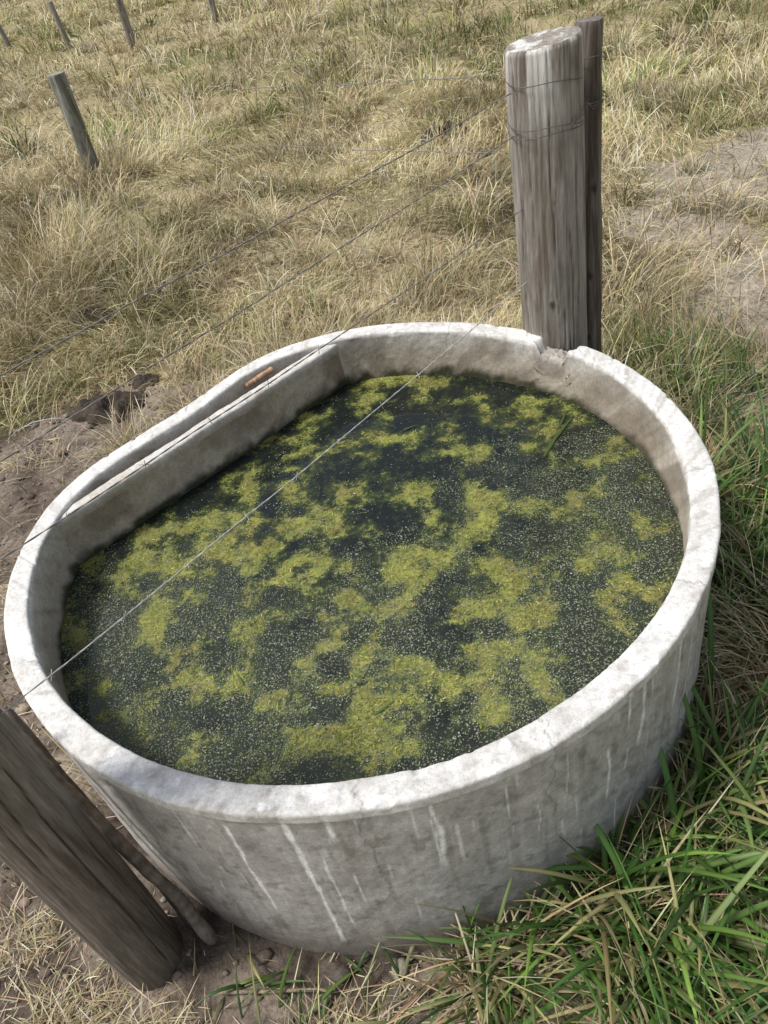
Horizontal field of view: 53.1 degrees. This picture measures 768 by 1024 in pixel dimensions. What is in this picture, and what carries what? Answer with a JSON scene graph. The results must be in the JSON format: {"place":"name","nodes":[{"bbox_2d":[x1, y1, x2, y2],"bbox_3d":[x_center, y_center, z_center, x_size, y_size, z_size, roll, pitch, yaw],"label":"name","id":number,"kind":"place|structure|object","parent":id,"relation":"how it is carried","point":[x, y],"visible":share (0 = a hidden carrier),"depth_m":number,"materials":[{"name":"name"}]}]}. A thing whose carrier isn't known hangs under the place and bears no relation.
{"place":"outdoors","nodes":[
{"label":"outdoors","id":0,"kind":"place"},
{"bbox_2d":[0,0,767,1023],"bbox_3d":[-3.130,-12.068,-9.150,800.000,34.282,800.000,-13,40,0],"label":"ground","id":1,"kind":"structure","parent":0,"point":[212,964],"depth_m":3.81,"materials":[{"name":"soil"}]},
{"bbox_2d":[0,24,12,49],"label":"fence post","id":2,"kind":"object","parent":1,"relation":"on","point":[5,38],"visible":0.65,"depth_m":14.20,"materials":[{"name":"grey wood"}]},
{"bbox_2d":[0,563,13,654],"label":"dry tuft","id":3,"kind":"object","parent":1,"relation":"on","point":[4,594],"visible":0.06,"depth_m":2.47,"materials":[{"name":"beige plant"}]},
{"bbox_2d":[0,875,85,1019],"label":"dry tuft","id":4,"kind":"object","parent":1,"relation":"on","point":[52,939],"visible":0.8,"depth_m":1.61,"materials":[{"name":"beige plant"}]},
{"bbox_2d":[0,423,91,493],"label":"dry tuft","id":5,"kind":"object","parent":1,"relation":"on","point":[41,457],"visible":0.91,"depth_m":3.08,"materials":[{"name":"beige plant"}]},
{"bbox_2d":[46,1,72,48],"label":"fence post","id":6,"kind":"object","parent":1,"relation":"on","point":[59,24],"visible":0.84,"depth_m":12.55,"materials":[{"name":"grey wood"}]},
{"bbox_2d":[47,71,102,179],"bbox_3d":[-2.416,-2.987,6.118,0.136,0.913,0.145,-13,40,0],"label":"fence post","id":7,"kind":"object","parent":1,"relation":"on","point":[63,94],"visible":0.82,"depth_m":5.98,"materials":[{"name":"grey wood"}]},
{"bbox_2d":[62,305,115,338],"bbox_3d":[-1.540,-1.004,3.993,0.285,0.111,0.245,-13,40,0],"label":"cow dung","id":8,"kind":"object","parent":1,"relation":"on","point":[88,317],"visible":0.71,"depth_m":3.95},
{"bbox_2d":[0,711,182,990],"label":"fence post","id":9,"kind":"object","parent":1,"relation":"on","point":[62,859],"visible":0.92,"depth_m":1.25,"materials":[{"name":"brown wood"}]},
{"bbox_2d":[0,91,514,376],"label":"barbed wire","id":10,"kind":"object","parent":9,"relation":"attached to","point":[126,305],"visible":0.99,"depth_m":1.19,"materials":[{"name":"grey metal"}]},
{"bbox_2d":[0,133,517,461],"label":"barbed wire","id":11,"kind":"object","parent":9,"relation":"attached to","point":[99,399],"visible":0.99,"depth_m":1.23,"materials":[{"name":"grey metal"}]},
{"bbox_2d":[0,209,522,559],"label":"barbed wire","id":12,"kind":"object","parent":9,"relation":"attached to","point":[78,508],"visible":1,"depth_m":1.29,"materials":[{"name":"grey metal"}]},
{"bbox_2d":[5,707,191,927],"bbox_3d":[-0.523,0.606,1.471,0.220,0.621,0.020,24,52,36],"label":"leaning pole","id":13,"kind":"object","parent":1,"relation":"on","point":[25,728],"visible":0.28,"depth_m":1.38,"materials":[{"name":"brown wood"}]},
{"bbox_2d":[0,942,199,1023],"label":"dry tuft","id":14,"kind":"object","parent":1,"relation":"on","point":[61,1012],"visible":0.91,"depth_m":1.50,"materials":[{"name":"beige plant"}]},
{"bbox_2d":[0,709,217,944],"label":"leaning pole","id":15,"kind":"object","parent":1,"relation":"on","point":[132,855],"visible":0.73,"depth_m":1.44,"materials":[{"name":"brown wood"}]},
{"bbox_2d":[69,390,148,426],"bbox_3d":[-1.204,-0.476,3.353,0.298,0.107,0.314,15,47,29],"label":"cow dung","id":16,"kind":"object","parent":1,"relation":"on","point":[120,399],"visible":0.85,"depth_m":3.30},
{"bbox_2d":[114,0,136,48],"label":"fence post","id":17,"kind":"object","parent":1,"relation":"on","point":[124,18],"visible":0.7,"depth_m":11.66,"materials":[{"name":"grey wood"}]},
{"bbox_2d":[132,373,161,389],"bbox_3d":[-1.086,-0.603,3.509,0.151,0.063,0.141,-13,40,0],"label":"cow dung","id":18,"kind":"object","parent":1,"relation":"on","point":[143,380],"visible":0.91,"depth_m":3.48,"materials":[{"name":"brown"}]},
{"bbox_2d":[95,975,239,1023],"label":"dry tuft","id":19,"kind":"object","parent":1,"relation":"on","point":[177,1021],"visible":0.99,"depth_m":1.46,"materials":[{"name":"beige plant"}]},
{"bbox_2d":[207,0,218,22],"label":"fence post","id":20,"kind":"object","parent":1,"relation":"on","point":[212,7],"visible":0.52,"depth_m":12.23,"materials":[{"name":"grey wood"}]},
{"bbox_2d":[0,378,519,1022],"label":"soil clods","id":21,"kind":"object","parent":1,"relation":"on","point":[266,954],"visible":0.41,"depth_m":1.56,"materials":[{"name":"brown soil"}]},
{"bbox_2d":[217,988,327,994],"bbox_3d":[-0.213,0.915,1.465,0.227,0.009,0.009,-6,40,8],"label":"fallen twig","id":22,"kind":"object","parent":1,"relation":"on","point":[258,991],"visible":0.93,"depth_m":1.46,"materials":[{"name":"brown wood"}]},
{"bbox_2d":[198,922,479,1023],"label":"green grass","id":23,"kind":"structure","parent":1,"relation":"on","point":[266,978],"depth_m":1.45,"materials":[{"name":"plant"}]},
{"bbox_2d":[271,950,416,1023],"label":"dry tuft","id":24,"kind":"object","parent":1,"relation":"on","point":[348,1013],"visible":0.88,"depth_m":1.42,"materials":[{"name":"beige plant"}]},
{"bbox_2d":[4,322,720,954],"bbox_3d":[-0.027,0.174,1.910,1.534,0.614,1.529,-13,40,0],"label":"concrete water trough","id":25,"kind":"object","parent":1,"relation":"on","point":[336,866],"visible":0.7,"depth_m":1.39,"materials":[{"name":"grey concrete"}]},
{"bbox_2d":[244,367,273,388],"bbox_3d":[-0.362,-0.388,2.217,0.101,0.026,0.020,-34,45,-24],"label":"broken branch","id":26,"kind":"object","parent":25,"relation":"on","point":[257,378],"visible":1,"depth_m":2.21,"materials":[{"name":"brown wood"}]},
{"bbox_2d":[61,375,682,784],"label":"water","id":27,"kind":"structure","parent":25,"relation":"in","point":[427,453],"depth_m":1.69,"materials":[{"name":"green liquid"}]},
{"bbox_2d":[62,375,675,783],"bbox_3d":[-0.056,0.062,1.808,1.420,0.016,1.416,-13,40,0],"label":"floating algae","id":28,"kind":"object","parent":27,"relation":"on","point":[412,605],"visible":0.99,"depth_m":1.66,"materials":[{"name":"green plant"}]},
{"bbox_2d":[62,377,682,784],"bbox_3d":[0.010,0.090,1.757,1.239,0.001,1.420,27,54,37],"label":"duckweed","id":29,"kind":"object","parent":27,"relation":"on","point":[634,573],"visible":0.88,"depth_m":1.59,"materials":[{"name":"green plant"}]},
{"bbox_2d":[236,394,570,715],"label":"floating leaves","id":30,"kind":"object","parent":27,"relation":"on","point":[555,437],"visible":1,"depth_m":1.95,"materials":[{"name":"plant"}]},
{"bbox_2d":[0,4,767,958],"bbox_3d":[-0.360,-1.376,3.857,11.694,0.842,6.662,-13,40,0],"label":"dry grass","id":31,"kind":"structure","parent":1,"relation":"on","point":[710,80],"depth_m":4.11,"materials":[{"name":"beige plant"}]},
{"bbox_2d":[0,0,767,223],"bbox_3d":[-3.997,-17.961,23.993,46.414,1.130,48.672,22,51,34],"label":"dry grass","id":32,"kind":"structure","parent":1,"relation":"on","point":[424,73],"depth_m":7.85,"materials":[{"name":"beige plant"}]},
{"bbox_2d":[0,64,767,1023],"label":"straw litter","id":33,"kind":"object","parent":1,"relation":"on","point":[266,352],"visible":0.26,"depth_m":3.35,"materials":[{"name":"beige plant"}]},
{"bbox_2d":[419,120,469,150],"bbox_3d":[0.415,-2.586,5.273,0.372,0.147,0.306,-13,40,0],"label":"cow dung","id":34,"kind":"object","parent":1,"relation":"on","point":[440,129],"visible":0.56,"depth_m":5.24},
{"bbox_2d":[504,26,586,351],"bbox_3d":[0.469,-0.521,2.121,0.183,1.394,0.162,-13,40,0],"label":"fence post","id":35,"kind":"object","parent":1,"relation":"on","point":[548,177],"visible":0.57,"depth_m":1.82,"materials":[{"name":"grey wood"}]},
{"bbox_2d":[2,281,526,713],"bbox_3d":[-0.085,-0.159,1.559,0.018,0.076,1.582,20,50,32],"label":"barbed wire","id":36,"kind":"object","parent":35,"relation":"attached to","point":[77,654],"visible":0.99,"depth_m":1.38,"materials":[{"name":"grey metal"}]},
{"bbox_2d":[70,72,504,91],"bbox_3d":[-1.048,-2.127,3.822,0.018,0.502,5.376,-29,43,-18],"label":"barbed wire","id":37,"kind":"object","parent":35,"relation":"attached to","point":[339,85],"visible":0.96,"depth_m":2.46,"materials":[{"name":"grey metal"}]},
{"bbox_2d":[85,130,509,154],"bbox_3d":[-1.008,-1.948,3.976,0.018,0.622,5.376,-29,43,-18],"label":"barbed wire","id":38,"kind":"object","parent":35,"relation":"attached to","point":[225,144],"visible":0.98,"depth_m":2.66,"materials":[{"name":"grey metal"}]},
{"bbox_2d":[506,51,607,140],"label":"post wire ties","id":39,"kind":"object","parent":35,"relation":"attached to","point":[590,105],"visible":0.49,"depth_m":1.73,"materials":[{"name":"grey metal"}]},
{"bbox_2d":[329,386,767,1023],"bbox_3d":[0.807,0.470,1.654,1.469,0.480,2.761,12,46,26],"label":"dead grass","id":40,"kind":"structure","parent":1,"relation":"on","point":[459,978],"depth_m":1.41,"materials":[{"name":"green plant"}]},
{"bbox_2d":[385,369,767,1023],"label":"green grass","id":41,"kind":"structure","parent":1,"relation":"on","point":[703,874],"depth_m":1.36,"materials":[{"name":"green plant"}]},
{"bbox_2d":[575,16,603,352],"bbox_3d":[0.585,-0.591,2.173,0.072,1.393,0.075,-25,41,-14],"label":"fence post","id":42,"kind":"object","parent":1,"relation":"on","point":[591,27],"visible":0.41,"depth_m":1.92,"materials":[{"name":"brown wood"}]},
{"bbox_2d":[628,307,767,468],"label":"green grass","id":43,"kind":"structure","parent":0,"point":[724,369],"depth_m":2.66,"materials":[{"name":"green plant"}]}
]}

